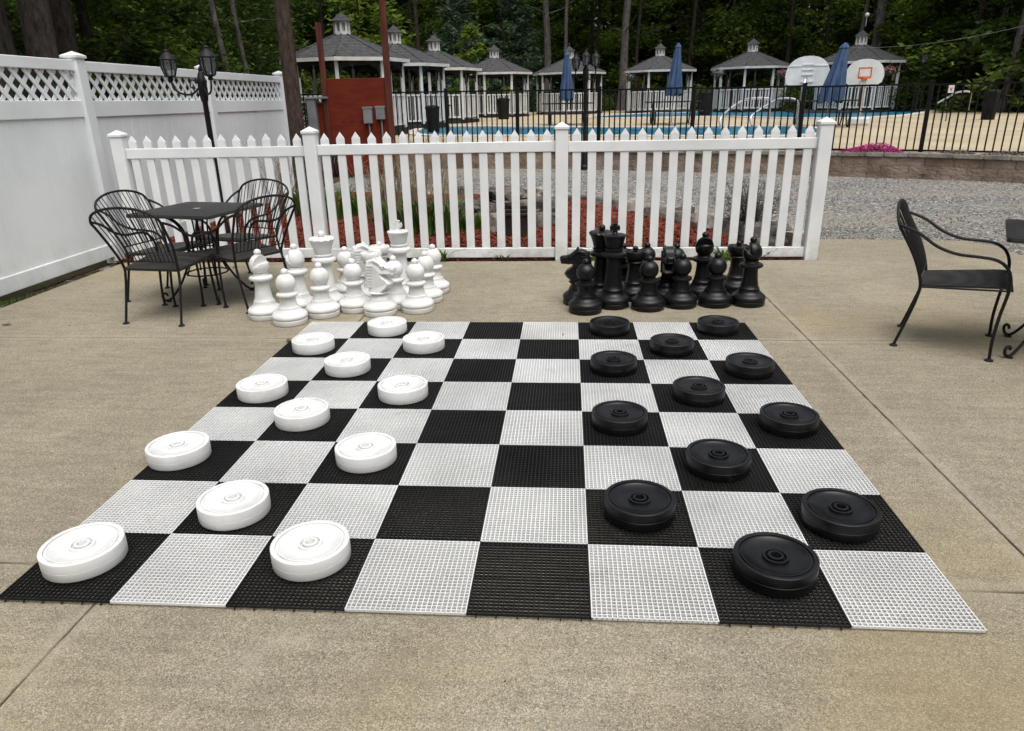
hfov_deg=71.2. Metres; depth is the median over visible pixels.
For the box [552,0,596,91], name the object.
hemlock tree
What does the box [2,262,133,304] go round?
soil strip
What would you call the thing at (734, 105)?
pool handrail
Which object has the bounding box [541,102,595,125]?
picnic table
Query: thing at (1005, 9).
tall pine tree
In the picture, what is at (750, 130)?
pool water
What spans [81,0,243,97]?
hemlock tree
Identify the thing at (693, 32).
tall pine tree
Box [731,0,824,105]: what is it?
hemlock tree
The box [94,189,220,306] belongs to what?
patio chair
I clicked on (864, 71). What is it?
basketball hoop
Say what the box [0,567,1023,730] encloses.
patio slab
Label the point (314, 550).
white checker
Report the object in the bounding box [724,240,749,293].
rook chess piece
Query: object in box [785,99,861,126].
picnic table
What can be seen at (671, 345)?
black checker
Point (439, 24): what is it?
maple tree
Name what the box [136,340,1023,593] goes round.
patio slab
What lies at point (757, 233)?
garden rock
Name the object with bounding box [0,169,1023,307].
gravel road
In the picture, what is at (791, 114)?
pool water
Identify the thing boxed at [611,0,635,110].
tall pine tree
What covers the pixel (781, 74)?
hanging basket
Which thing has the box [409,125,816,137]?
pool water coping
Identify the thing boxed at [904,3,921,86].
tall pine tree
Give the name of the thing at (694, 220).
edging stone
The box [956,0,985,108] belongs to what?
tall pine tree
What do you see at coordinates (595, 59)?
lamp post
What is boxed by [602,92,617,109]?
shrub
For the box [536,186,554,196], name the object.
edging stone
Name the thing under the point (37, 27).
pine tree
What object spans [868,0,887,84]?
tall pine tree
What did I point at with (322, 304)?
pawn chess piece
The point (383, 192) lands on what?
garden plant
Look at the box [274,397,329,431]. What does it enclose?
white checker
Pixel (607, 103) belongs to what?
shrub
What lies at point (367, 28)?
hemlock tree
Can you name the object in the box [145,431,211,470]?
white checker
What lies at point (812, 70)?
basketball hoop
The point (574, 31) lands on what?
maple tree
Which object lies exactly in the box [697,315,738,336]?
black checker
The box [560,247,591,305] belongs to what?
knight chess piece
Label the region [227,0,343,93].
maple tree
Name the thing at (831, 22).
maple tree
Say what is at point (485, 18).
hemlock tree
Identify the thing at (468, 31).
young tree
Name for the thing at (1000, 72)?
hemlock tree
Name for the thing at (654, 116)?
picnic table
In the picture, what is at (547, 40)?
tall pine tree
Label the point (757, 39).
hemlock tree
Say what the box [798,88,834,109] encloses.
shrub
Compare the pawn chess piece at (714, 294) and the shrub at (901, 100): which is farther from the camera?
the shrub at (901, 100)
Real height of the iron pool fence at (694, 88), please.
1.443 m
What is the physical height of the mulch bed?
0.084 m
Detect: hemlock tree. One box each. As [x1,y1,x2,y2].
[2,0,142,99]
[9,0,224,99]
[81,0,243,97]
[182,0,321,99]
[198,0,307,95]
[290,0,332,93]
[310,0,407,95]
[340,2,408,90]
[386,0,442,91]
[404,0,491,100]
[426,0,492,89]
[470,0,540,106]
[519,0,584,108]
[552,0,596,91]
[599,0,667,106]
[611,0,712,104]
[649,0,746,105]
[718,0,793,95]
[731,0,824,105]
[830,0,910,102]
[851,0,938,101]
[862,1,908,82]
[868,0,1008,109]
[887,0,975,101]
[922,0,1023,107]
[936,0,1023,112]
[956,2,1023,111]
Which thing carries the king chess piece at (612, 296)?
on the patio slab at (507, 291)
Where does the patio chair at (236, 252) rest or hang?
on the patio slab at (91, 306)
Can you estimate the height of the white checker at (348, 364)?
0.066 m
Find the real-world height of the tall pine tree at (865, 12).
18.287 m
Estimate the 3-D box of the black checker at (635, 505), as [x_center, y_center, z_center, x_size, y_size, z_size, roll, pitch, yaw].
[0.445,0.487,2.497,0.246,0.066,0.246,-4,21,-7]
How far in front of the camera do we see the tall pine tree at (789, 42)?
42.80 m
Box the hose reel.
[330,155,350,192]
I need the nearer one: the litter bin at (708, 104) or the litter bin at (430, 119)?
the litter bin at (430, 119)
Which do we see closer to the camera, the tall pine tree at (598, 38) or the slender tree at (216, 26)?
the slender tree at (216, 26)
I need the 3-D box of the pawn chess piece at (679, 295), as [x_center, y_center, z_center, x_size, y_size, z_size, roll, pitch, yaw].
[1.180,-0.598,4.979,0.235,0.373,0.235,0,20,4]
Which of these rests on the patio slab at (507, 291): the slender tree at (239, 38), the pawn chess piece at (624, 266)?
the pawn chess piece at (624, 266)
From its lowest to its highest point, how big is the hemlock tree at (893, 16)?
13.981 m
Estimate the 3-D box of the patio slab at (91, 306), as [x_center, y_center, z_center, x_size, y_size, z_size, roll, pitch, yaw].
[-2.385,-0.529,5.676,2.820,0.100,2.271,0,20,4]
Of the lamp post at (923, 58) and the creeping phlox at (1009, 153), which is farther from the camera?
the lamp post at (923, 58)
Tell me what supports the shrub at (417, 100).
on the pool deck
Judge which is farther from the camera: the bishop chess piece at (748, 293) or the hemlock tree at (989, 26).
the hemlock tree at (989, 26)
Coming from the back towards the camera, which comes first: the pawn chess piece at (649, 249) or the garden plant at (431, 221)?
the garden plant at (431, 221)
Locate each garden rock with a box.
[489,213,496,232]
[737,224,792,245]
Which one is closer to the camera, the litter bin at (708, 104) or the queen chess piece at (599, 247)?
the queen chess piece at (599, 247)
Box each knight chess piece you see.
[351,242,380,287]
[363,256,396,317]
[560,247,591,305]
[656,245,676,296]
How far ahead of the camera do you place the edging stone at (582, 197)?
9.94 m
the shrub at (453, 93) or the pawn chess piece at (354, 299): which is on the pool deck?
the shrub at (453, 93)
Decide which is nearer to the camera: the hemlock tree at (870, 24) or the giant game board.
the giant game board
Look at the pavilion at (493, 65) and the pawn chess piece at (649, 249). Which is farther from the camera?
the pavilion at (493, 65)
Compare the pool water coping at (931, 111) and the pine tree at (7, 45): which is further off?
the pool water coping at (931, 111)
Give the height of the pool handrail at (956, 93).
0.598 m
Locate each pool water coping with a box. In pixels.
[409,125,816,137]
[579,109,933,118]
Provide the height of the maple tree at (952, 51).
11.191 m
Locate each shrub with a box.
[301,97,320,127]
[406,91,449,116]
[434,86,470,114]
[492,87,525,104]
[525,91,541,111]
[590,94,613,111]
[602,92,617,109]
[677,84,711,109]
[768,87,800,110]
[780,87,813,108]
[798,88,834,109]
[871,76,927,110]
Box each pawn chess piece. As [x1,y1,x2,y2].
[272,268,307,326]
[305,262,339,319]
[335,246,351,294]
[339,258,368,313]
[387,255,407,309]
[401,258,433,314]
[417,251,442,303]
[426,244,449,293]
[568,258,601,315]
[621,243,627,285]
[631,255,664,312]
[641,242,657,285]
[663,253,697,309]
[674,243,689,283]
[698,252,731,308]
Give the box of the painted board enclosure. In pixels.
[304,0,397,177]
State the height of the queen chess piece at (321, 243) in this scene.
0.551 m
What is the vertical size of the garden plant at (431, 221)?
1.036 m
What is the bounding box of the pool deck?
[395,107,1023,161]
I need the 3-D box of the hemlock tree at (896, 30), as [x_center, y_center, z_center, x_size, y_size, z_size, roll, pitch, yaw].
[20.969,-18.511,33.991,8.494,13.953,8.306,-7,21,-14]
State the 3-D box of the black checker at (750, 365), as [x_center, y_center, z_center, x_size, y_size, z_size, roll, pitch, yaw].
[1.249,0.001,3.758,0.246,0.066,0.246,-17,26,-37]
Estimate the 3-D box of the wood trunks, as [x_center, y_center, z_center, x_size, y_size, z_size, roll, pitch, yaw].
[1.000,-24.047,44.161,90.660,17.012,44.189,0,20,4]
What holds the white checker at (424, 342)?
on the giant game board
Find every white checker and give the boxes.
[37,522,127,582]
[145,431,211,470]
[196,480,270,530]
[236,373,288,403]
[270,520,350,581]
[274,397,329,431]
[291,332,334,354]
[324,351,370,377]
[335,432,396,473]
[367,316,406,336]
[377,375,427,404]
[403,331,444,353]
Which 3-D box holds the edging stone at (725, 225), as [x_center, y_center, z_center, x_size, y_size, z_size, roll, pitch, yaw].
[2.373,-1.444,7.575,0.329,0.201,0.410,18,27,41]
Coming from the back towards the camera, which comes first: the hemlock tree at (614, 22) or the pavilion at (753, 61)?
the hemlock tree at (614, 22)
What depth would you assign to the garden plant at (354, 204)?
8.95 m
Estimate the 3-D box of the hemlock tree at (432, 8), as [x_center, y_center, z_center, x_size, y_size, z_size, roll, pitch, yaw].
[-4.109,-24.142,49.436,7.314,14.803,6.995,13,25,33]
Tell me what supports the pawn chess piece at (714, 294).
on the patio slab at (507, 291)
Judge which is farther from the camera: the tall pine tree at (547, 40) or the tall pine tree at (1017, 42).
the tall pine tree at (547, 40)
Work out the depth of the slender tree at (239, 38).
21.60 m
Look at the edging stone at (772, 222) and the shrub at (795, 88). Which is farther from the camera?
the shrub at (795, 88)
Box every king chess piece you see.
[387,220,410,292]
[597,223,629,309]
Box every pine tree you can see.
[0,0,28,100]
[16,0,68,99]
[49,0,78,99]
[406,0,419,93]
[422,0,495,103]
[474,0,557,104]
[527,0,574,91]
[564,0,568,53]
[568,0,601,103]
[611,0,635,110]
[616,0,689,87]
[657,0,725,86]
[725,0,735,86]
[781,0,806,87]
[848,0,888,101]
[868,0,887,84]
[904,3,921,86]
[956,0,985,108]
[979,1,1009,108]
[996,8,1023,111]
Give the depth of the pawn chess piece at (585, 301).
4.84 m
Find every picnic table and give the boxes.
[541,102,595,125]
[643,101,703,124]
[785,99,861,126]
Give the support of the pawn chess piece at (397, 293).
on the patio slab at (507, 291)
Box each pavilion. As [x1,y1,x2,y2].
[279,6,409,135]
[349,21,448,129]
[393,32,481,123]
[463,41,531,117]
[533,43,605,114]
[623,40,696,112]
[711,36,789,111]
[812,26,905,112]
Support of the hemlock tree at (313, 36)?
on the hillside
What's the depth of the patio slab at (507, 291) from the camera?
5.13 m
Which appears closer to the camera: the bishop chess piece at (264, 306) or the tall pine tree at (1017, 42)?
the bishop chess piece at (264, 306)
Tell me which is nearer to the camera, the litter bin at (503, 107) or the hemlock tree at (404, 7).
the litter bin at (503, 107)
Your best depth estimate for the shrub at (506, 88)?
41.76 m
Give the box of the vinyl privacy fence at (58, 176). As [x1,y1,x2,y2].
[0,51,295,296]
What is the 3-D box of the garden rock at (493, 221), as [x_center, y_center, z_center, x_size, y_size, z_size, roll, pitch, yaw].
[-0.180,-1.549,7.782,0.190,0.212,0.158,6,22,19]
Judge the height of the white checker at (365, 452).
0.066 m
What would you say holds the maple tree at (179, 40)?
on the earth
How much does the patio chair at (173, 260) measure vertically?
0.805 m
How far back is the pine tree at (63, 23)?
10.04 m
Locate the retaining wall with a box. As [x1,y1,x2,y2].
[397,150,1023,182]
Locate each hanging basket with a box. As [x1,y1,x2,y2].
[624,70,634,82]
[712,66,724,78]
[776,65,785,79]
[884,60,898,75]
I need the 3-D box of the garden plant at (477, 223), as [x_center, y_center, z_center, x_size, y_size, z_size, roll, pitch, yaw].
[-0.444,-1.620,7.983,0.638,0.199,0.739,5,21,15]
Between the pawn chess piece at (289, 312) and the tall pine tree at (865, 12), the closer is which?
the pawn chess piece at (289, 312)
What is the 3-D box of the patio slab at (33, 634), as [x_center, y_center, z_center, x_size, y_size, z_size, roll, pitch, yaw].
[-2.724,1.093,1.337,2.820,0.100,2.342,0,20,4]
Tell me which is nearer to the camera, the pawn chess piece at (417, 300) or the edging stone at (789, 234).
the pawn chess piece at (417, 300)
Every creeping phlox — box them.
[839,142,903,153]
[937,149,976,154]
[977,150,1023,156]
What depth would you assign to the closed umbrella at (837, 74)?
20.45 m
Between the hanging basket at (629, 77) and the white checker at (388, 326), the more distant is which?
the hanging basket at (629, 77)
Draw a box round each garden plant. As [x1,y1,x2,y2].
[241,138,305,210]
[279,187,337,215]
[292,184,355,219]
[337,193,373,215]
[347,154,415,223]
[369,132,448,234]
[380,134,447,212]
[410,135,478,235]
[459,211,489,231]
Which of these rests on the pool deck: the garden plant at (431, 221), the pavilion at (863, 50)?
the pavilion at (863, 50)
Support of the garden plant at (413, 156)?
on the mulch bed
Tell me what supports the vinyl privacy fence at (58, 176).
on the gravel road
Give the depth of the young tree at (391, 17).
26.52 m
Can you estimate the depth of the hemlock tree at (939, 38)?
40.95 m
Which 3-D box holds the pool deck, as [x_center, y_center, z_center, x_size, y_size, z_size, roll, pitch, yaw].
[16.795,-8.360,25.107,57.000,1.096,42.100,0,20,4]
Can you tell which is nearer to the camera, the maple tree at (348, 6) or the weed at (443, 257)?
the weed at (443, 257)
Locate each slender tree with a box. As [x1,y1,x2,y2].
[177,0,271,94]
[208,0,233,99]
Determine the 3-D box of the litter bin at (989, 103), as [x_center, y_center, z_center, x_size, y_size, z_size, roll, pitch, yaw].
[15.433,-8.421,23.068,0.475,0.927,0.475,0,20,4]
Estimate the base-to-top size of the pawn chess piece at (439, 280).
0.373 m
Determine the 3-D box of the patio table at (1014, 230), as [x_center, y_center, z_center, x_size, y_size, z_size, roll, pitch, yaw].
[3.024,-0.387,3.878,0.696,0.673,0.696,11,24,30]
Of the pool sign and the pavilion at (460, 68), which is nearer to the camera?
the pool sign
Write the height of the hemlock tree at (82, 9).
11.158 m
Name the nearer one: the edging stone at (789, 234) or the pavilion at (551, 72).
the edging stone at (789, 234)
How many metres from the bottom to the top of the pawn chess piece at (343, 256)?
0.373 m
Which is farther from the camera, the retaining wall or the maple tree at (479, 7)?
the maple tree at (479, 7)
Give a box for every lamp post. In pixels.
[159,39,230,232]
[572,48,599,168]
[913,53,927,111]
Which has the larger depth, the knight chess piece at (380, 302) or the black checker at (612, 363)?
the knight chess piece at (380, 302)
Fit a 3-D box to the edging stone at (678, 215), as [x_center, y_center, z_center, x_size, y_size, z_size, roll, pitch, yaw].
[1.942,-1.684,8.212,0.263,0.223,0.522,13,25,33]
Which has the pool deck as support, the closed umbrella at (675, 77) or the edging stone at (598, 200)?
the closed umbrella at (675, 77)
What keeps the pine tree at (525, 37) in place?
on the hillside
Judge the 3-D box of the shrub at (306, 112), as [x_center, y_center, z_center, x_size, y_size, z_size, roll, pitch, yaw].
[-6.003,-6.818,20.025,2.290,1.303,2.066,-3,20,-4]
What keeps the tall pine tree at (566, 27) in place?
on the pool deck
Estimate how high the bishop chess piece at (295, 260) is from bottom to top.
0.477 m
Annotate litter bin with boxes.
[425,105,439,131]
[497,98,509,118]
[698,91,711,115]
[980,89,1001,119]
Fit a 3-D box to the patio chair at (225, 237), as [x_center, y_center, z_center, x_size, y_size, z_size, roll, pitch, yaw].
[-2.193,-1.101,5.905,0.553,0.805,0.620,7,22,21]
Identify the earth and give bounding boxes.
[0,170,353,302]
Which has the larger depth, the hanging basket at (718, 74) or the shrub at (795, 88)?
the shrub at (795, 88)
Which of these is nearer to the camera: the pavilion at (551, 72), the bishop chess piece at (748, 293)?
the bishop chess piece at (748, 293)
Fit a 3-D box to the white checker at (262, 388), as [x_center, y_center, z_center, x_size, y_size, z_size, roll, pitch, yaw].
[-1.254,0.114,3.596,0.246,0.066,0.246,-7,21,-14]
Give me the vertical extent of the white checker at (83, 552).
0.066 m
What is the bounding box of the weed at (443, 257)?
[439,249,458,260]
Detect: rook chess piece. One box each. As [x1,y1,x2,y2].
[360,248,381,296]
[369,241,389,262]
[623,246,646,301]
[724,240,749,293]
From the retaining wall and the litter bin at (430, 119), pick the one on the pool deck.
the litter bin at (430, 119)
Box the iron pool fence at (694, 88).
[146,81,1023,153]
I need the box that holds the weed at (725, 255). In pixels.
[713,246,730,261]
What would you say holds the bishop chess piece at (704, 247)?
on the patio slab at (507, 291)
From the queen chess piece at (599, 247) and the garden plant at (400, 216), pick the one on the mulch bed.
the garden plant at (400, 216)
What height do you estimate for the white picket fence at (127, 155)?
1.218 m
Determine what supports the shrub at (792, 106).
on the pool deck
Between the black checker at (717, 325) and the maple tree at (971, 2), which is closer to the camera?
the black checker at (717, 325)
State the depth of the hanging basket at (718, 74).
32.15 m
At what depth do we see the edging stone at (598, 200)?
9.46 m
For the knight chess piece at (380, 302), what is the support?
on the patio slab at (507, 291)
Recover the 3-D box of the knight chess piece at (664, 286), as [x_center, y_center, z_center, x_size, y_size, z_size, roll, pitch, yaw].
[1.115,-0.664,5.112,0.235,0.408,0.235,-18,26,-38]
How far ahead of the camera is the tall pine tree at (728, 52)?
45.74 m
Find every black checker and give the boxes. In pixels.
[590,316,629,336]
[591,350,636,376]
[592,400,647,435]
[604,479,675,531]
[650,333,693,356]
[672,376,725,406]
[685,438,751,481]
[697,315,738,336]
[725,352,774,379]
[732,532,819,597]
[759,402,819,437]
[800,488,881,542]
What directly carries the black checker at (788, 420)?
on the giant game board
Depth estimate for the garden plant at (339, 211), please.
8.77 m
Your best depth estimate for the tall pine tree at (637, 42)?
43.03 m
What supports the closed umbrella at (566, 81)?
on the pool deck
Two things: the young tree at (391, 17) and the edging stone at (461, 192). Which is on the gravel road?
the edging stone at (461, 192)
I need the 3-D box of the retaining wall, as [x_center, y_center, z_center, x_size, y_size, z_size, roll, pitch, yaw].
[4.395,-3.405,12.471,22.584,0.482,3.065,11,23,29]
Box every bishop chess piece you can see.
[248,249,278,320]
[285,243,312,309]
[689,232,713,299]
[731,236,765,307]
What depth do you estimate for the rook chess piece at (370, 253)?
5.23 m
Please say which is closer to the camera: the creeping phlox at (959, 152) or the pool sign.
the creeping phlox at (959, 152)
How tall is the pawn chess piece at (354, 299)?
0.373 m
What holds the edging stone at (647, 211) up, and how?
on the gravel road
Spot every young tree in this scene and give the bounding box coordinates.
[325,0,415,93]
[453,21,488,93]
[871,29,936,103]
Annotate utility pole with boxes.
[273,0,308,196]
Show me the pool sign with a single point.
(950, 89)
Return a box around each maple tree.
[9,0,271,99]
[100,0,313,99]
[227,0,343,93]
[246,0,413,102]
[342,0,467,113]
[466,0,589,97]
[507,0,684,108]
[552,0,683,90]
[607,1,705,94]
[665,0,797,86]
[683,0,826,105]
[748,0,891,101]
[750,0,852,75]
[792,0,906,68]
[885,0,1023,111]
[922,0,1014,46]
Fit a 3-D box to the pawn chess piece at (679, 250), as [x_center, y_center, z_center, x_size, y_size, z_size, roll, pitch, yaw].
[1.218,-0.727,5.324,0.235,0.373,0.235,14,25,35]
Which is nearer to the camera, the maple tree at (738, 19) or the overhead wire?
the overhead wire
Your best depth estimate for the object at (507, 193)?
8.46 m
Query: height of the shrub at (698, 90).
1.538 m
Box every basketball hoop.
[785,56,829,121]
[846,59,883,124]
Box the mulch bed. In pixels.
[114,192,801,261]
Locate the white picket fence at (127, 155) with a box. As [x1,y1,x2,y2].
[107,117,835,260]
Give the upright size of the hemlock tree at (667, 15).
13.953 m
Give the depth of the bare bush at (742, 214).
7.38 m
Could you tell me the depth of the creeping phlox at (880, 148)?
12.71 m
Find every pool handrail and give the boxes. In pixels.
[719,97,770,132]
[749,97,798,125]
[937,90,971,109]
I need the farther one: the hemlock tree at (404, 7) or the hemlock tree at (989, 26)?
the hemlock tree at (404, 7)
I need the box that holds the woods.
[9,0,1015,95]
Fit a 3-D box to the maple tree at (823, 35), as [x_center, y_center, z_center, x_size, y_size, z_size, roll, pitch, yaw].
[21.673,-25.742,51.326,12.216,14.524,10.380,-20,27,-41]
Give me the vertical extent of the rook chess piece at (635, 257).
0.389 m
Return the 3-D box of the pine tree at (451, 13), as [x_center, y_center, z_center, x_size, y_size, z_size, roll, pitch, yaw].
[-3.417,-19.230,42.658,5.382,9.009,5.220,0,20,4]
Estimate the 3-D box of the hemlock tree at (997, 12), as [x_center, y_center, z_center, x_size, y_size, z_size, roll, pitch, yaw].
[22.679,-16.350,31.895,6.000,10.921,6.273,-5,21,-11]
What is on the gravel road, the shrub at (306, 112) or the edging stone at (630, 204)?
the edging stone at (630, 204)
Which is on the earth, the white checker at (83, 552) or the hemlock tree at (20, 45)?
the hemlock tree at (20, 45)
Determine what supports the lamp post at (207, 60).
on the mulch bed
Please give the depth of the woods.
57.02 m
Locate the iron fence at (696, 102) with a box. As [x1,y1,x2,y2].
[424,79,1014,110]
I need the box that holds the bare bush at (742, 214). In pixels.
[709,167,798,224]
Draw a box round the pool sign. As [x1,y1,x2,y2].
[945,85,954,120]
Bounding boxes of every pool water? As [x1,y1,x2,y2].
[419,127,815,134]
[590,110,922,117]
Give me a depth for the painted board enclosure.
13.98 m
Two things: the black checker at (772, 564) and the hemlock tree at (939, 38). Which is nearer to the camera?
the black checker at (772, 564)
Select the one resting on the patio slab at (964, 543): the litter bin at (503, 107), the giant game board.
the giant game board
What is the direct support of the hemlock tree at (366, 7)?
on the hillside
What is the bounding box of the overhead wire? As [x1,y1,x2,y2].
[851,26,1021,47]
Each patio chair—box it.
[89,207,228,326]
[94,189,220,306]
[191,194,295,313]
[195,178,288,289]
[889,198,1013,361]
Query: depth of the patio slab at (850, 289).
5.19 m
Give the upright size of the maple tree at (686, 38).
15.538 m
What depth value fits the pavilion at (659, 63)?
36.58 m
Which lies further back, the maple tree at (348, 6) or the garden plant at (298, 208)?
the maple tree at (348, 6)
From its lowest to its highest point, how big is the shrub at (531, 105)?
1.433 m
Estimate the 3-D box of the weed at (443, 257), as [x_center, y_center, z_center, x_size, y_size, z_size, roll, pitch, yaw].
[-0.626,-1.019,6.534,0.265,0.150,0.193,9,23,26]
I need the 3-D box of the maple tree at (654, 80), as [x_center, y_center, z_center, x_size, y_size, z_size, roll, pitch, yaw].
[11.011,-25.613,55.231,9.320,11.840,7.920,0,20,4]
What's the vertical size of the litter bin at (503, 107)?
0.927 m
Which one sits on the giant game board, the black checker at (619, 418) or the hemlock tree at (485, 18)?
the black checker at (619, 418)
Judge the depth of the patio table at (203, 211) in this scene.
5.36 m
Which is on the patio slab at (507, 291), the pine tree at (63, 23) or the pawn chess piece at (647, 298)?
the pawn chess piece at (647, 298)
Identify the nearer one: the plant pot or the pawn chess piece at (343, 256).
the pawn chess piece at (343, 256)
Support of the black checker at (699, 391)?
on the giant game board
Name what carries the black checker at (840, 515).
on the giant game board
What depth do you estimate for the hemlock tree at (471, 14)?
52.07 m
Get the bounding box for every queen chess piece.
[308,230,343,302]
[589,224,612,296]
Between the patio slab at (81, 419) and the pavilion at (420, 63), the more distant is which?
the pavilion at (420, 63)
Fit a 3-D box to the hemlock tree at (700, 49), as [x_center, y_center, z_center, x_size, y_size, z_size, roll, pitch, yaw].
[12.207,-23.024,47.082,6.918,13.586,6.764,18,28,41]
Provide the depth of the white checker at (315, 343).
4.19 m
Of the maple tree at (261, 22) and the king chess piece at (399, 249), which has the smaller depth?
the king chess piece at (399, 249)
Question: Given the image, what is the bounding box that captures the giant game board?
[0,322,986,632]
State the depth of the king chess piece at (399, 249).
5.18 m
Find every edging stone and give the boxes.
[457,186,464,194]
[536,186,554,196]
[568,195,595,199]
[595,197,616,205]
[616,198,634,210]
[643,207,665,216]
[665,206,694,222]
[690,212,724,228]
[722,217,744,234]
[754,221,787,225]
[785,225,804,245]
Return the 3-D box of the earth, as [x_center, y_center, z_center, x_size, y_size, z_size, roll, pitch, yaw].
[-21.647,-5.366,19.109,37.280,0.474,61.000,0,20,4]
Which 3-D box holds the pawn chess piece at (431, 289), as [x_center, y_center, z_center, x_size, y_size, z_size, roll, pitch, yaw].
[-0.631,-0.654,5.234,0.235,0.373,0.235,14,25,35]
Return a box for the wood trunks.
[127,0,961,94]
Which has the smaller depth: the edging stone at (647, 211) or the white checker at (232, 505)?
the white checker at (232, 505)
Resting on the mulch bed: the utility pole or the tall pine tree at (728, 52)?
the utility pole
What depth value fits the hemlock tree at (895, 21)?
48.93 m
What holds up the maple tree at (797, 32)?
on the hillside
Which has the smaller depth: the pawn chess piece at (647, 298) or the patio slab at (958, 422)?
the patio slab at (958, 422)
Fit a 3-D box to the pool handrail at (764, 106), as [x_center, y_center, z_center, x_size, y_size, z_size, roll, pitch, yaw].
[7.021,-6.799,19.158,1.264,0.712,0.281,-1,20,0]
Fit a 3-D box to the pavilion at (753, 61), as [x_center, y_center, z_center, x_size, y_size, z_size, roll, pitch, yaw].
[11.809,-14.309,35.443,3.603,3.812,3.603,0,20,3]
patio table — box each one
[126,202,262,304]
[1002,219,1023,358]
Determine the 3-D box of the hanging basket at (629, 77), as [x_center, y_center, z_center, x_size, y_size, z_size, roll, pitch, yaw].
[5.709,-14.138,34.874,0.600,0.642,0.666,0,20,4]
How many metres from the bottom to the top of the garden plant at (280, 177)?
1.006 m
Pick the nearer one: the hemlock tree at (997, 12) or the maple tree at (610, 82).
the hemlock tree at (997, 12)
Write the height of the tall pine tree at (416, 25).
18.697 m
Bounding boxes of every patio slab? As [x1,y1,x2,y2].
[0,262,411,338]
[0,337,291,566]
[0,563,124,706]
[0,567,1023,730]
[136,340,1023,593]
[360,260,808,340]
[730,239,1023,341]
[810,341,1023,555]
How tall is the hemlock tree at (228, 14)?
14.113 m
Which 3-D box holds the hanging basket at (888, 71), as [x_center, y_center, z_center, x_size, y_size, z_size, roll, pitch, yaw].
[14.945,-11.744,28.211,0.683,0.581,0.616,16,26,38]
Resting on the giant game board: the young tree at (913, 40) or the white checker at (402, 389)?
the white checker at (402, 389)
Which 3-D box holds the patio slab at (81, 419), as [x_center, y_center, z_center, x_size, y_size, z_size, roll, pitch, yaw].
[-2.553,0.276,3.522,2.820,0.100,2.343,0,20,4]
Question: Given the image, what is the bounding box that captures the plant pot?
[505,209,527,236]
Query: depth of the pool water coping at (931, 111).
29.44 m
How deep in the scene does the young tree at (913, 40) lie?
33.16 m
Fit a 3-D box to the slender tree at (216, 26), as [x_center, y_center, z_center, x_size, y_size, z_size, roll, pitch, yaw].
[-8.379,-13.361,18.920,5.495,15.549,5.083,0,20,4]
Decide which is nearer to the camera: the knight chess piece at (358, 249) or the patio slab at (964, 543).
the patio slab at (964, 543)
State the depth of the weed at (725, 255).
6.38 m
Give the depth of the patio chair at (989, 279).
4.03 m
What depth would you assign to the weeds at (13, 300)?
5.62 m
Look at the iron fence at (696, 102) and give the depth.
42.19 m
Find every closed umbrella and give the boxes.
[559,51,573,124]
[665,43,681,124]
[816,42,849,125]
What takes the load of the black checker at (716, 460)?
on the giant game board
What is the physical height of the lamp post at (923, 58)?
2.371 m
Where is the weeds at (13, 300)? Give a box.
[0,282,64,307]
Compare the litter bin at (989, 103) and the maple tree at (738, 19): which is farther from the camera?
the maple tree at (738, 19)
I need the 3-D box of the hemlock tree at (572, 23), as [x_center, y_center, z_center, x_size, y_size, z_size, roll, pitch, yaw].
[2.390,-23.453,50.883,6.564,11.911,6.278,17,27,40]

